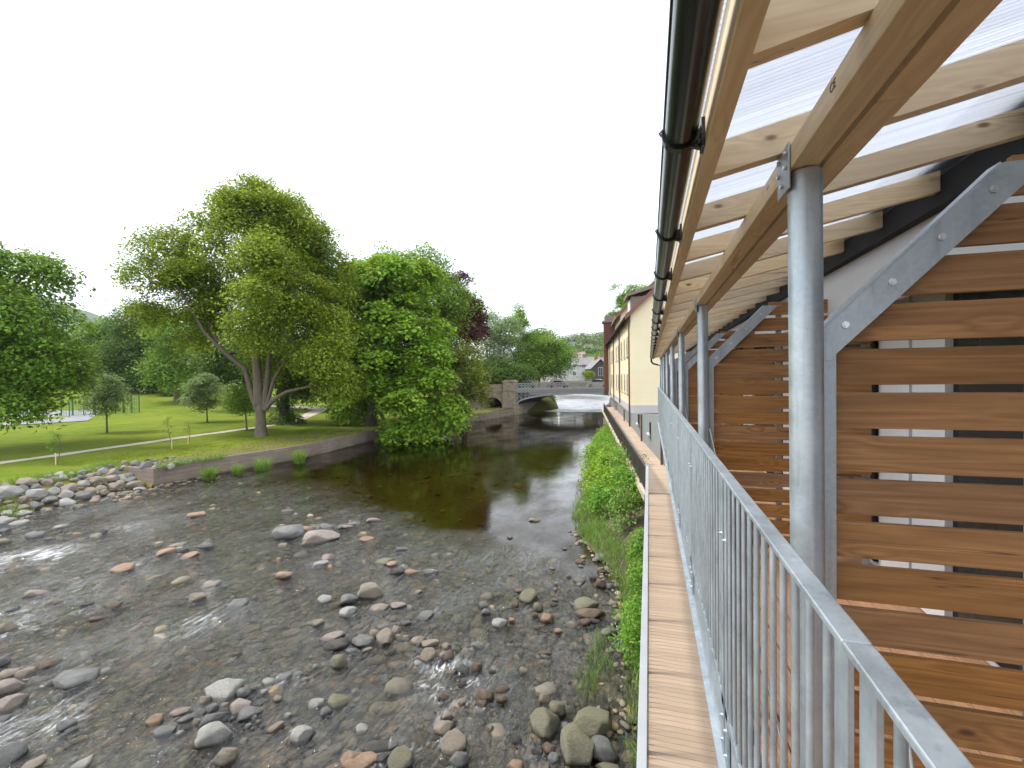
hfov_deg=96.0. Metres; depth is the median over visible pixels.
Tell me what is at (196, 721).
river stone
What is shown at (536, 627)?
river stone
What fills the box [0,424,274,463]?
path
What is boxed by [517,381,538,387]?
car
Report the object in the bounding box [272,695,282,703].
river stone
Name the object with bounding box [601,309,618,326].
broadleaf tree
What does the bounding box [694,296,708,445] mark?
support post
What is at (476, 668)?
river stone
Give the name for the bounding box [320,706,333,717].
river stone
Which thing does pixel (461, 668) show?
river stone
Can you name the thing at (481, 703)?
river stone
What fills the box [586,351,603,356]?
broadleaf tree
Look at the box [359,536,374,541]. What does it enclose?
river stone
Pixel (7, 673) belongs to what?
river stone
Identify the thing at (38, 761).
river stone
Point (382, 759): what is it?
river stone
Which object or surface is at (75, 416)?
court
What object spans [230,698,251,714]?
river stone
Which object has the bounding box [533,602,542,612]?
river stone
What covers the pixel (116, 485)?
bank rock
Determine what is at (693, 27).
rain gutter
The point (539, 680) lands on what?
river stone
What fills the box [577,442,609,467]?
bank bush
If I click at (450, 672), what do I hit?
river stone
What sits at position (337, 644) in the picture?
river stone
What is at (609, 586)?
river stone
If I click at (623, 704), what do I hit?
shore cobbles
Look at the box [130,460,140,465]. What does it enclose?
bank rock
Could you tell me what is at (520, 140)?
sky
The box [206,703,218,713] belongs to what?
river stone
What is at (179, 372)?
broadleaf tree
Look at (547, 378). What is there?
house
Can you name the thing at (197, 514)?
river stone
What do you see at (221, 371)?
broadleaf tree
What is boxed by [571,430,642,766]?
bank grass
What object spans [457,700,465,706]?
river stone
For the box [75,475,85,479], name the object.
bank rock
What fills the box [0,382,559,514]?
park lawn
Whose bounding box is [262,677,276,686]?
river stone
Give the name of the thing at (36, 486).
bank rock
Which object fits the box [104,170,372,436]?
broadleaf tree
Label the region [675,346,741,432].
slatted screen
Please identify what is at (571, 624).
river stone
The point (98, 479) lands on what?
bank rock
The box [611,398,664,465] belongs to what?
base wall
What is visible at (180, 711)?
river stone
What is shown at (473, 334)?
copper beech
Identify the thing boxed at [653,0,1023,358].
balcony canopy
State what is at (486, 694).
river stone
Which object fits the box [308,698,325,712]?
river stone
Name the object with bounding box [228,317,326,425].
ivy covered tree
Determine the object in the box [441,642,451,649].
river stone
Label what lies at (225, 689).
boulder
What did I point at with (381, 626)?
river stone
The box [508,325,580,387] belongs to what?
broadleaf tree
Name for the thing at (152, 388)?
round shrub
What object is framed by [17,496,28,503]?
bank rock
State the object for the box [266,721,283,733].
river stone
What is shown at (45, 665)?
river stone
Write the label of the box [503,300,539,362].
pointed tree
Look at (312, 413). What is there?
path
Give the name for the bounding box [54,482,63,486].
bank rock
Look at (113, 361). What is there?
broadleaf tree
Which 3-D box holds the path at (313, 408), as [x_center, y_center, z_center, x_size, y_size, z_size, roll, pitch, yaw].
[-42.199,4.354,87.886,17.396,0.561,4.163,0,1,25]
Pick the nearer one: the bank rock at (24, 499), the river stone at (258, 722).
the river stone at (258, 722)
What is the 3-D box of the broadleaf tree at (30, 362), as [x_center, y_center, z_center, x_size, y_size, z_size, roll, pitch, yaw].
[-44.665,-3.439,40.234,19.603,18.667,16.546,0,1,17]
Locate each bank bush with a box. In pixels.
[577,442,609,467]
[577,450,628,486]
[578,463,626,501]
[579,441,622,474]
[579,478,626,521]
[583,431,615,450]
[590,426,613,443]
[595,421,611,435]
[595,442,627,467]
[597,441,620,463]
[597,448,648,492]
[599,463,642,515]
[601,483,644,533]
[603,435,616,446]
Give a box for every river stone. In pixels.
[0,518,13,522]
[0,528,11,533]
[0,538,12,546]
[0,623,17,637]
[0,656,10,667]
[0,668,19,680]
[0,678,26,695]
[0,693,28,715]
[0,715,10,725]
[0,741,29,767]
[4,606,20,612]
[8,519,31,525]
[13,666,37,681]
[21,754,46,767]
[22,589,49,598]
[25,531,44,540]
[38,658,63,672]
[43,537,55,540]
[46,600,63,604]
[52,524,69,529]
[55,718,77,733]
[70,754,93,767]
[78,601,93,608]
[87,616,105,621]
[94,529,107,536]
[104,601,122,608]
[110,563,135,574]
[145,713,163,727]
[153,725,176,739]
[156,547,176,557]
[166,706,190,716]
[170,542,186,547]
[175,730,184,737]
[176,712,194,724]
[177,548,188,555]
[180,551,200,559]
[183,725,194,730]
[186,511,205,518]
[189,592,206,603]
[192,708,205,719]
[192,718,201,727]
[194,721,233,750]
[197,542,213,550]
[197,712,230,728]
[198,696,211,707]
[200,581,221,590]
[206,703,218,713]
[212,747,238,767]
[220,702,229,709]
[224,598,249,612]
[229,716,236,721]
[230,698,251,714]
[232,651,242,656]
[236,687,251,698]
[236,705,262,721]
[240,738,247,744]
[244,723,251,729]
[250,596,257,602]
[251,686,259,692]
[255,719,261,725]
[261,689,267,696]
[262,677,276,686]
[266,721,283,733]
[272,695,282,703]
[276,571,292,579]
[276,671,293,684]
[284,712,292,719]
[290,725,315,749]
[294,671,304,677]
[298,677,308,682]
[303,526,314,531]
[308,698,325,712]
[311,619,324,627]
[312,664,319,670]
[313,560,328,568]
[317,594,331,605]
[319,523,331,529]
[320,631,346,641]
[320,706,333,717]
[321,554,335,561]
[322,638,349,650]
[328,694,347,713]
[331,654,347,671]
[339,606,357,620]
[340,594,358,604]
[340,750,359,767]
[343,525,353,529]
[345,648,356,654]
[348,633,358,646]
[352,634,374,647]
[356,723,367,735]
[358,582,385,602]
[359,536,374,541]
[362,647,374,652]
[363,740,388,754]
[366,518,381,522]
[369,603,389,615]
[369,629,379,639]
[374,558,393,565]
[376,628,394,647]
[376,752,389,766]
[377,624,388,629]
[386,561,396,566]
[387,741,399,751]
[387,745,414,767]
[389,567,405,575]
[390,602,406,609]
[392,625,400,633]
[396,547,407,551]
[400,620,411,625]
[404,569,418,575]
[410,636,426,647]
[411,590,422,594]
[414,659,422,666]
[416,679,427,686]
[417,610,433,620]
[420,647,435,663]
[421,639,439,647]
[423,569,439,575]
[432,735,440,741]
[433,720,455,737]
[436,693,448,701]
[440,728,468,756]
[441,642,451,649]
[441,651,454,662]
[442,711,453,720]
[445,670,455,675]
[448,751,468,767]
[453,661,469,675]
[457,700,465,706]
[458,682,466,687]
[471,642,485,648]
[471,662,482,674]
[476,700,486,708]
[477,689,493,702]
[479,601,487,610]
[482,608,490,615]
[486,724,493,731]
[492,618,507,631]
[495,685,509,692]
[497,695,506,703]
[504,639,513,644]
[506,759,523,767]
[509,617,514,623]
[511,733,521,744]
[512,588,523,592]
[512,601,518,607]
[519,588,538,604]
[519,667,526,675]
[530,707,559,742]
[531,747,542,755]
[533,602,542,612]
[533,625,541,629]
[536,677,544,683]
[538,650,552,655]
[539,694,550,706]
[540,613,553,623]
[540,654,551,659]
[543,742,555,754]
[547,752,560,766]
[549,700,566,719]
[550,602,557,606]
[554,628,562,634]
[560,722,568,729]
[566,620,576,627]
[572,577,585,584]
[573,597,598,610]
[575,559,585,565]
[580,618,590,626]
[589,575,598,581]
[590,618,600,623]
[591,735,619,763]
[594,553,605,560]
[594,761,618,767]
[595,578,606,589]
[600,703,610,712]
[606,583,614,591]
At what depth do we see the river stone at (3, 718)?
9.53 m
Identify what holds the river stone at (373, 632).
in the river water
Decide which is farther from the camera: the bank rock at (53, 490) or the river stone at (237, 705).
the bank rock at (53, 490)
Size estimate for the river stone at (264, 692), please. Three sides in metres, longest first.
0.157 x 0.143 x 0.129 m
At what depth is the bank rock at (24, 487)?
26.24 m
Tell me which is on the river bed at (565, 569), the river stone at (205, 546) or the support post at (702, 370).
the river stone at (205, 546)
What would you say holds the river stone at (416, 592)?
in the river water
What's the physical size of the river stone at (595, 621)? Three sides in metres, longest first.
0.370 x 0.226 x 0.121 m
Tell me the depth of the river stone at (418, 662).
11.23 m
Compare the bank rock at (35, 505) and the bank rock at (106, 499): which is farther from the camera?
the bank rock at (106, 499)
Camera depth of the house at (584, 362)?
150.00 m
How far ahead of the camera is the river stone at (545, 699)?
9.85 m
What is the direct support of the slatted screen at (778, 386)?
on the balcony deck
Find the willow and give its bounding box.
[460,308,524,383]
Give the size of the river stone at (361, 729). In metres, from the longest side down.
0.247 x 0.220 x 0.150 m
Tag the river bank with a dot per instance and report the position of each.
(605, 596)
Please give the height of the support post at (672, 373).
2.283 m
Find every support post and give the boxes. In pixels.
[660,358,662,390]
[662,355,665,393]
[664,349,668,397]
[669,341,674,404]
[676,327,684,416]
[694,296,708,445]
[776,141,824,767]
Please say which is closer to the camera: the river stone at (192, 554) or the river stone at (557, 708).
the river stone at (557, 708)
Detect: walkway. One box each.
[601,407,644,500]
[602,407,717,767]
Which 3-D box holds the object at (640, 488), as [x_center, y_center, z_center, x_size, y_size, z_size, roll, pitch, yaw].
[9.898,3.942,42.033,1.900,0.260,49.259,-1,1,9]
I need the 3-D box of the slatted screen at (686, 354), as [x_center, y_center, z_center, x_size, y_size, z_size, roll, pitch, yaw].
[4.488,0.208,11.339,1.181,2.150,0.106,0,1,17]
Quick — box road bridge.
[451,379,608,414]
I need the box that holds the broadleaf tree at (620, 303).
[607,278,653,312]
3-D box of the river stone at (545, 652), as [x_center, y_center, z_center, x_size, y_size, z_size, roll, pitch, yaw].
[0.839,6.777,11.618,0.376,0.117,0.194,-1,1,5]
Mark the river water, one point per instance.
(499, 480)
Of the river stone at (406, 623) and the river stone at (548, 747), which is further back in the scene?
the river stone at (406, 623)
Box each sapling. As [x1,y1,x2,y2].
[45,430,62,464]
[161,416,174,447]
[183,422,196,442]
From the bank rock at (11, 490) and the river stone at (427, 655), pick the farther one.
the bank rock at (11, 490)
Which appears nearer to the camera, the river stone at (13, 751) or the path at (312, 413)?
the river stone at (13, 751)
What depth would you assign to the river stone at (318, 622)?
13.09 m
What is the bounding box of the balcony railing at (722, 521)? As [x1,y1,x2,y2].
[657,386,974,767]
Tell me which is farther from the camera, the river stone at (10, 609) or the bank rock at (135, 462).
the bank rock at (135, 462)
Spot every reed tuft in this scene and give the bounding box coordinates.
[198,465,229,481]
[229,463,249,475]
[249,457,281,471]
[276,447,312,463]
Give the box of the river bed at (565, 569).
[0,394,625,767]
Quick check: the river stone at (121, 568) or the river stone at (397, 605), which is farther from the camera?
the river stone at (121, 568)
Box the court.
[0,410,98,424]
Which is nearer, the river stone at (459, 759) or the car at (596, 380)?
the river stone at (459, 759)
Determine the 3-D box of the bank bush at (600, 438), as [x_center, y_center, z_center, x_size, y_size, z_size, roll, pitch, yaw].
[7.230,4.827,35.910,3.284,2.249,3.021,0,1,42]
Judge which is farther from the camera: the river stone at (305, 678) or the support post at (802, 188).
the river stone at (305, 678)
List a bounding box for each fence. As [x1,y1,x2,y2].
[60,398,113,415]
[115,395,139,413]
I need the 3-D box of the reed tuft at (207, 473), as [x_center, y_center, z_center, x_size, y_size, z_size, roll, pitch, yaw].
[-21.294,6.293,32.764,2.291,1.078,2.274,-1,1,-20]
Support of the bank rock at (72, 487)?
on the park lawn at (145, 423)
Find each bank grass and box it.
[0,453,227,517]
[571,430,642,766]
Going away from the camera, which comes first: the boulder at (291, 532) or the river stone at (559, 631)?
the river stone at (559, 631)
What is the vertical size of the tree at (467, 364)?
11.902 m
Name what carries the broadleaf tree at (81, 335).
on the park lawn at (145, 423)
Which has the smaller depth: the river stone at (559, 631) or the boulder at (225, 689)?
the boulder at (225, 689)
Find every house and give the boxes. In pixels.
[529,371,557,381]
[558,354,603,380]
[572,349,584,356]
[584,356,603,380]
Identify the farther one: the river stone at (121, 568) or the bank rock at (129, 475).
the bank rock at (129, 475)
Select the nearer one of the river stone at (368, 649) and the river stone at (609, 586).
the river stone at (368, 649)
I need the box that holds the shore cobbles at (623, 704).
[567,529,638,738]
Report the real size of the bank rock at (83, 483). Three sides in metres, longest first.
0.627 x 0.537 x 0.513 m
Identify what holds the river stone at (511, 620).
in the river water
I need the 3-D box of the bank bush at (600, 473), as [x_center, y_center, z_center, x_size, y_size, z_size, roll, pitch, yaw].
[4.808,5.132,23.676,2.928,2.127,2.851,0,1,17]
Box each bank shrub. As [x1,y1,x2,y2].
[608,583,641,671]
[620,591,641,619]
[624,527,643,563]
[624,552,642,598]
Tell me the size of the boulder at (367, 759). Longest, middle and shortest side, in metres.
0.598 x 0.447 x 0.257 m
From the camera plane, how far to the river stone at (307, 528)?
21.35 m
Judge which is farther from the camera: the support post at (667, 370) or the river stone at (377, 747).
the support post at (667, 370)
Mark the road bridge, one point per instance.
(518, 399)
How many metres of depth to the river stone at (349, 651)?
11.77 m
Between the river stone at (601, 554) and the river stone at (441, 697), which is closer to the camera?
the river stone at (441, 697)
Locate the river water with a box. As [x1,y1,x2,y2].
[0,394,636,767]
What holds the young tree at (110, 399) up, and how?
on the park lawn at (145, 423)
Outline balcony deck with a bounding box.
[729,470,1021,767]
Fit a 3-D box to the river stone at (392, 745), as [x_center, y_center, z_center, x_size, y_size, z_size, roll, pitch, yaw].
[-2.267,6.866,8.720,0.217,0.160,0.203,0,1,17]
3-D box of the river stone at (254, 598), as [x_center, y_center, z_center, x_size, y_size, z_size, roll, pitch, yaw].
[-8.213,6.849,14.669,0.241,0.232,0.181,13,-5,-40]
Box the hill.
[0,294,238,381]
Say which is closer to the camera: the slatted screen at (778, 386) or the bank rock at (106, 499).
the slatted screen at (778, 386)
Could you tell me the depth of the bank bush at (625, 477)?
20.96 m
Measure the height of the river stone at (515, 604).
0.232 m
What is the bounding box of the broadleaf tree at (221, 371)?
[182,323,346,406]
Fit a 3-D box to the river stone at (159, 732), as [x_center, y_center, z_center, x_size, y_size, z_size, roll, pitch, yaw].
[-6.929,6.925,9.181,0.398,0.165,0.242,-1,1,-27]
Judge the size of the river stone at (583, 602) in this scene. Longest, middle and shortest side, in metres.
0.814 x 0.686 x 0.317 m
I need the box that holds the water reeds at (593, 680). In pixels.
[572,626,621,701]
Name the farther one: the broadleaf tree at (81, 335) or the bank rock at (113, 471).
the broadleaf tree at (81, 335)
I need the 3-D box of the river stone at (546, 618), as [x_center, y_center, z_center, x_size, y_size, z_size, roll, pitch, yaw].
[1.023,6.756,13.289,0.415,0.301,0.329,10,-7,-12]
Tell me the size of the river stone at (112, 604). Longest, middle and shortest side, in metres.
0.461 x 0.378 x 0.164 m
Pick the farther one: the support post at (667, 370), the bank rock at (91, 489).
the bank rock at (91, 489)
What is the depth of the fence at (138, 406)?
77.44 m
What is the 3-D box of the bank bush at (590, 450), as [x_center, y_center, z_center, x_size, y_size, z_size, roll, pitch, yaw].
[5.838,4.952,29.643,3.093,2.677,3.113,0,1,17]
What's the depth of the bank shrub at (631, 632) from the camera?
10.75 m
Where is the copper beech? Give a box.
[433,268,495,404]
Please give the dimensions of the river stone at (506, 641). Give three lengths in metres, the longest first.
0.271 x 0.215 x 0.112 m
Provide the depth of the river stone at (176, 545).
19.44 m
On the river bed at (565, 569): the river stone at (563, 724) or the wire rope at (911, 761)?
the river stone at (563, 724)
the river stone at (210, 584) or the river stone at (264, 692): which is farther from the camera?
the river stone at (210, 584)
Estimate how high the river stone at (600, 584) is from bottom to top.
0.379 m
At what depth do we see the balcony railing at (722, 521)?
1.34 m
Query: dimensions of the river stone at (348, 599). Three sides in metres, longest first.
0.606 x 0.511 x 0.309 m
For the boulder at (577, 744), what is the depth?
8.38 m
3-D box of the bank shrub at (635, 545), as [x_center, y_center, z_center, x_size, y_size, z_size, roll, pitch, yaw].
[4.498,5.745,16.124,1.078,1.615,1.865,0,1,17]
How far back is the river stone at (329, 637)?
12.43 m
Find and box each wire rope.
[709,429,779,738]
[909,744,914,767]
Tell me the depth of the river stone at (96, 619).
13.47 m
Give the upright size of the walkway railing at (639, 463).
1.220 m
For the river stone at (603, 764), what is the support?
in the river water
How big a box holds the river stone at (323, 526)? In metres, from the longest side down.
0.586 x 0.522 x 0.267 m
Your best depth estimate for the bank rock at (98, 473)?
29.83 m
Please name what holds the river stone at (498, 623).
on the river bed at (565, 569)
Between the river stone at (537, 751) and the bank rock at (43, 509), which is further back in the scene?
the bank rock at (43, 509)
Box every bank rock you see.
[0,485,24,497]
[0,510,12,516]
[15,477,38,486]
[16,510,32,516]
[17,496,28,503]
[17,504,29,509]
[19,484,29,491]
[24,489,47,497]
[29,501,42,509]
[30,484,42,488]
[40,478,53,485]
[40,507,53,513]
[41,496,57,504]
[47,487,60,494]
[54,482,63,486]
[57,490,74,498]
[59,474,67,480]
[59,498,77,507]
[61,483,76,491]
[73,490,95,499]
[75,469,87,475]
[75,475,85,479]
[77,480,89,486]
[84,473,93,478]
[85,487,97,491]
[89,476,107,484]
[93,471,100,475]
[96,485,107,490]
[97,468,108,473]
[99,489,108,495]
[99,498,110,503]
[105,468,120,475]
[105,475,119,481]
[107,481,124,489]
[119,474,126,480]
[125,473,134,477]
[125,476,136,481]
[125,481,145,488]
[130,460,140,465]
[133,487,147,491]
[139,462,152,468]
[167,463,174,469]
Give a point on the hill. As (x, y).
(90, 315)
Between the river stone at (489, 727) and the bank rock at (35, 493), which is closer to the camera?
the river stone at (489, 727)
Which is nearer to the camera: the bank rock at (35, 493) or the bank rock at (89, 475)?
the bank rock at (35, 493)
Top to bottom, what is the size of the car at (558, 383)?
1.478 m
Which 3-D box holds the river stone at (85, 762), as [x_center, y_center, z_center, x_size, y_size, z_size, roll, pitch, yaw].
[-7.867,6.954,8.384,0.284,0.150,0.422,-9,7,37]
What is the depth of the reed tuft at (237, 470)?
34.06 m
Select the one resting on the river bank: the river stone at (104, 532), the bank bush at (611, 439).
the bank bush at (611, 439)
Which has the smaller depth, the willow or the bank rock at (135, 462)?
the bank rock at (135, 462)
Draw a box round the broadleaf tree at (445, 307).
[348,239,488,380]
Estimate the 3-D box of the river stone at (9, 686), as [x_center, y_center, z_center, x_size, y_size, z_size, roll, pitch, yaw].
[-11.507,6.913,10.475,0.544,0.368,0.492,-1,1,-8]
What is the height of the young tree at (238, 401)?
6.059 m
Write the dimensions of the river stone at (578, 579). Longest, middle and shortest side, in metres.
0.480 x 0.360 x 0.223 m
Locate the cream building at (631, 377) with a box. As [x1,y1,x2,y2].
[602,281,685,425]
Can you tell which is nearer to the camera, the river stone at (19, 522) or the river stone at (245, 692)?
the river stone at (245, 692)
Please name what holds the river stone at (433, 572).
on the river bed at (565, 569)
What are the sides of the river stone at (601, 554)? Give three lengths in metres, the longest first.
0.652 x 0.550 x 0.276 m
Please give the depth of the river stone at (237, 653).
11.74 m
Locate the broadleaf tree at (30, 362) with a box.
[0,241,108,434]
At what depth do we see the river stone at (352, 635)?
12.23 m
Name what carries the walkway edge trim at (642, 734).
on the walkway
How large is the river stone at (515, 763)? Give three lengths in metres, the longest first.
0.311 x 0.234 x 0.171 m
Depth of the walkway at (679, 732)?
7.59 m
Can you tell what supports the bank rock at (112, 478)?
on the park lawn at (145, 423)
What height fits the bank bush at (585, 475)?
2.541 m
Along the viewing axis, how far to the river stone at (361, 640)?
12.13 m
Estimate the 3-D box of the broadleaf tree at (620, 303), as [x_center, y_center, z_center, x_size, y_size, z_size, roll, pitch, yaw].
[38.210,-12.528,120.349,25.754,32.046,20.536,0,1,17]
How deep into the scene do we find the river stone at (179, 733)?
9.10 m
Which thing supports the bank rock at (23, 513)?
on the park lawn at (145, 423)
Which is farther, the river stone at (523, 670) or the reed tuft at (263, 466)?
the reed tuft at (263, 466)
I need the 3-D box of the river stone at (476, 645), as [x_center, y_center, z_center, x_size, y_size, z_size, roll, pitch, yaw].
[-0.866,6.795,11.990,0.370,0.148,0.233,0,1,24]
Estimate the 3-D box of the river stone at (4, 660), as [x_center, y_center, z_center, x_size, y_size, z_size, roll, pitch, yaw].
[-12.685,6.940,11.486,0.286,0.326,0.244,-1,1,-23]
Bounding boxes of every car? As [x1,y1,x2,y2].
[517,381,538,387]
[547,380,568,387]
[586,379,603,386]
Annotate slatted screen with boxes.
[669,350,697,423]
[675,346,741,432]
[685,331,775,472]
[708,299,871,564]
[824,154,1023,767]
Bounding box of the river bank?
[579,397,657,767]
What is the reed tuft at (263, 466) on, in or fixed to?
in the river water
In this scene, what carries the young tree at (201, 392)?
on the park lawn at (145, 423)
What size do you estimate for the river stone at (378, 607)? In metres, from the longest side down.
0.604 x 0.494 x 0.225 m
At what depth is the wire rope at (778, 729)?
1.94 m
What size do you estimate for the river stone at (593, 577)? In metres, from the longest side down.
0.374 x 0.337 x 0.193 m
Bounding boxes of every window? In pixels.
[598,367,602,375]
[625,337,627,356]
[647,421,650,435]
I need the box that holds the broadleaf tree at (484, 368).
[392,364,499,399]
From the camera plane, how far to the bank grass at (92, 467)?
29.62 m
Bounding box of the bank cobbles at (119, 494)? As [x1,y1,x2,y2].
[0,456,220,520]
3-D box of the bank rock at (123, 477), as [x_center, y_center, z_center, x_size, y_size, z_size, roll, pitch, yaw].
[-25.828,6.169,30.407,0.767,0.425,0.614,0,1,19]
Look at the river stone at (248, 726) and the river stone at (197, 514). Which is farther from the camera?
the river stone at (197, 514)
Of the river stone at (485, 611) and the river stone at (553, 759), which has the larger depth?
the river stone at (485, 611)
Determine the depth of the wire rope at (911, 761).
1.09 m
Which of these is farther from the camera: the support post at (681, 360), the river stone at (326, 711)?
the river stone at (326, 711)
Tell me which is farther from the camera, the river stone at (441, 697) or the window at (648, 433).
the window at (648, 433)
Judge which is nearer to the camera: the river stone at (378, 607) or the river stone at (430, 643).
the river stone at (430, 643)
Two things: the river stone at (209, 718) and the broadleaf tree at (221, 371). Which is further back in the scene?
the broadleaf tree at (221, 371)
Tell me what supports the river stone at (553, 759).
in the river water
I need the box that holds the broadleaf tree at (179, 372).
[125,308,230,400]
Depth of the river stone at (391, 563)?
17.20 m
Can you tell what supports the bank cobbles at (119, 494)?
on the park lawn at (145, 423)
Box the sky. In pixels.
[0,0,669,358]
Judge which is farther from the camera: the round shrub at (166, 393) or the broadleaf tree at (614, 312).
the broadleaf tree at (614, 312)
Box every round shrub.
[58,367,188,392]
[156,386,183,396]
[581,370,595,378]
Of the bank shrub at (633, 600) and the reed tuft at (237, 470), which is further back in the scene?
the reed tuft at (237, 470)
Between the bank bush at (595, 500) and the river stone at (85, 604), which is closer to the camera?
the river stone at (85, 604)
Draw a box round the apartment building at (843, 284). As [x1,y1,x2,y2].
[708,195,1023,669]
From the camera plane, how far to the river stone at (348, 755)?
8.34 m
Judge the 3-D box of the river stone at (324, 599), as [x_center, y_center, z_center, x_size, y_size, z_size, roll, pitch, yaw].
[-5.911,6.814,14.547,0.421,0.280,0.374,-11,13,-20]
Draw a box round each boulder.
[53,667,100,690]
[205,678,243,703]
[272,524,304,541]
[301,530,339,547]
[345,751,377,767]
[560,722,594,767]
[573,608,605,619]
[573,706,614,741]
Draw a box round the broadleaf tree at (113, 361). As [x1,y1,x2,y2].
[89,293,185,391]
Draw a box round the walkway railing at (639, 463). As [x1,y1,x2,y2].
[603,403,646,488]
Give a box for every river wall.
[115,428,381,486]
[382,408,513,433]
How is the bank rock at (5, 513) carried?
on the park lawn at (145, 423)
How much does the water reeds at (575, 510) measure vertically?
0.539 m
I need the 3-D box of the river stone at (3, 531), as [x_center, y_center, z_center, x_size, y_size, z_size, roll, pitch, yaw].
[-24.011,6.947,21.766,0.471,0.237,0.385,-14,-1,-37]
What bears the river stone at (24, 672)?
on the river bed at (565, 569)
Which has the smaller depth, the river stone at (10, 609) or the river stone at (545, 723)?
the river stone at (545, 723)
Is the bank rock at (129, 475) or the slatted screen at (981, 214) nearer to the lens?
the slatted screen at (981, 214)
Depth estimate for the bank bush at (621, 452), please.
26.16 m
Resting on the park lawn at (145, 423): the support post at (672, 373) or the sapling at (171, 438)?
the sapling at (171, 438)
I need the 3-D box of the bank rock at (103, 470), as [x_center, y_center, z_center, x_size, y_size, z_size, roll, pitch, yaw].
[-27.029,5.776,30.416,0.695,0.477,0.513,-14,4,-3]
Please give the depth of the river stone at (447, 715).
9.42 m
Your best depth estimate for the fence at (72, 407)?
73.02 m
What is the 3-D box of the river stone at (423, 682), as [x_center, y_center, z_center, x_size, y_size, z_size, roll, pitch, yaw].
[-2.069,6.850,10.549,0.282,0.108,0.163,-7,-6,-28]
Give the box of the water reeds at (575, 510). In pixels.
[572,509,594,543]
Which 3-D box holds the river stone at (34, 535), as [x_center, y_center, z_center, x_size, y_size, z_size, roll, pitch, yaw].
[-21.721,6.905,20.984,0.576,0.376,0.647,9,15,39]
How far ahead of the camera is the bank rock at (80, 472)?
29.28 m
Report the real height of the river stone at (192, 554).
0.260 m
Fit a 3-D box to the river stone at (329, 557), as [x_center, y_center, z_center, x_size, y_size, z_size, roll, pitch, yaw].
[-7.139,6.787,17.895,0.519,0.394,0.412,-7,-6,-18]
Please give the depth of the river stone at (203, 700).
9.98 m
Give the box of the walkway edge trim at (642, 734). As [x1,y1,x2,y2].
[637,465,648,767]
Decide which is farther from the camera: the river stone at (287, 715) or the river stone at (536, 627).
the river stone at (536, 627)
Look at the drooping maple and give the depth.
51.15 m
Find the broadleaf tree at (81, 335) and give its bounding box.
[67,315,151,389]
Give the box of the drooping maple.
[315,252,477,444]
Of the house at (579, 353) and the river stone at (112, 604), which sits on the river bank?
the house at (579, 353)
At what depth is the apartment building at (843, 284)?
2.72 m
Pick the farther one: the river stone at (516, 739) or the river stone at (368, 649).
the river stone at (368, 649)
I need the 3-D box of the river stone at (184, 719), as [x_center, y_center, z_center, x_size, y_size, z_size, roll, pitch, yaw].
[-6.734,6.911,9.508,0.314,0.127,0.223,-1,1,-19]
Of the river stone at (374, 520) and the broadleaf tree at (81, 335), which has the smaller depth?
the river stone at (374, 520)
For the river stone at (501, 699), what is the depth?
9.91 m
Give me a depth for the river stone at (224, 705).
9.88 m
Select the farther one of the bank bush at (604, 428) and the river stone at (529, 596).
the bank bush at (604, 428)
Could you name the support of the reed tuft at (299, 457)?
in the river water
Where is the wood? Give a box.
[545,332,603,383]
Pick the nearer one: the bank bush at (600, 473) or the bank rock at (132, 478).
the bank bush at (600, 473)
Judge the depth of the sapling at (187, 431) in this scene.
42.41 m
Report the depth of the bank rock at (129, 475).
30.80 m
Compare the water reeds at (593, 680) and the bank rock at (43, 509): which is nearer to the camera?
the water reeds at (593, 680)
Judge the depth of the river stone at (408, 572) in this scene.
16.43 m
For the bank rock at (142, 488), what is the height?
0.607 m
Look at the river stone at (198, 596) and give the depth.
14.68 m
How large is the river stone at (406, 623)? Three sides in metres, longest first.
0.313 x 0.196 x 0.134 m
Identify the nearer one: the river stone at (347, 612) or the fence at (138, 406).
the river stone at (347, 612)
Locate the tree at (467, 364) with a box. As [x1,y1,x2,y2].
[440,338,497,417]
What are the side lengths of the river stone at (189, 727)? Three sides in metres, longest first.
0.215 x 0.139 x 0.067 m
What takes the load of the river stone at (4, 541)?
on the river bed at (565, 569)
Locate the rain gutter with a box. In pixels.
[650,0,723,387]
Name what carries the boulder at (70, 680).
on the river bed at (565, 569)
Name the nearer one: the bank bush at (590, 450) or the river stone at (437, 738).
the river stone at (437, 738)
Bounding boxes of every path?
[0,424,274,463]
[271,405,326,409]
[278,409,325,424]
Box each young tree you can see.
[76,371,135,432]
[176,372,230,421]
[216,380,254,429]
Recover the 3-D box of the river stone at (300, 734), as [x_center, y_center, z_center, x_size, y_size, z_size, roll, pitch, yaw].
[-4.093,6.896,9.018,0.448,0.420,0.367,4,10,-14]
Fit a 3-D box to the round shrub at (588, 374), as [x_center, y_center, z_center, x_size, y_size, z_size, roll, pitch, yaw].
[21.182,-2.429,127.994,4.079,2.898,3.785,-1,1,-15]
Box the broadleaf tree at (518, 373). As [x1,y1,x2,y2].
[475,359,544,387]
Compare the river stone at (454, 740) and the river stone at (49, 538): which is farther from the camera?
the river stone at (49, 538)

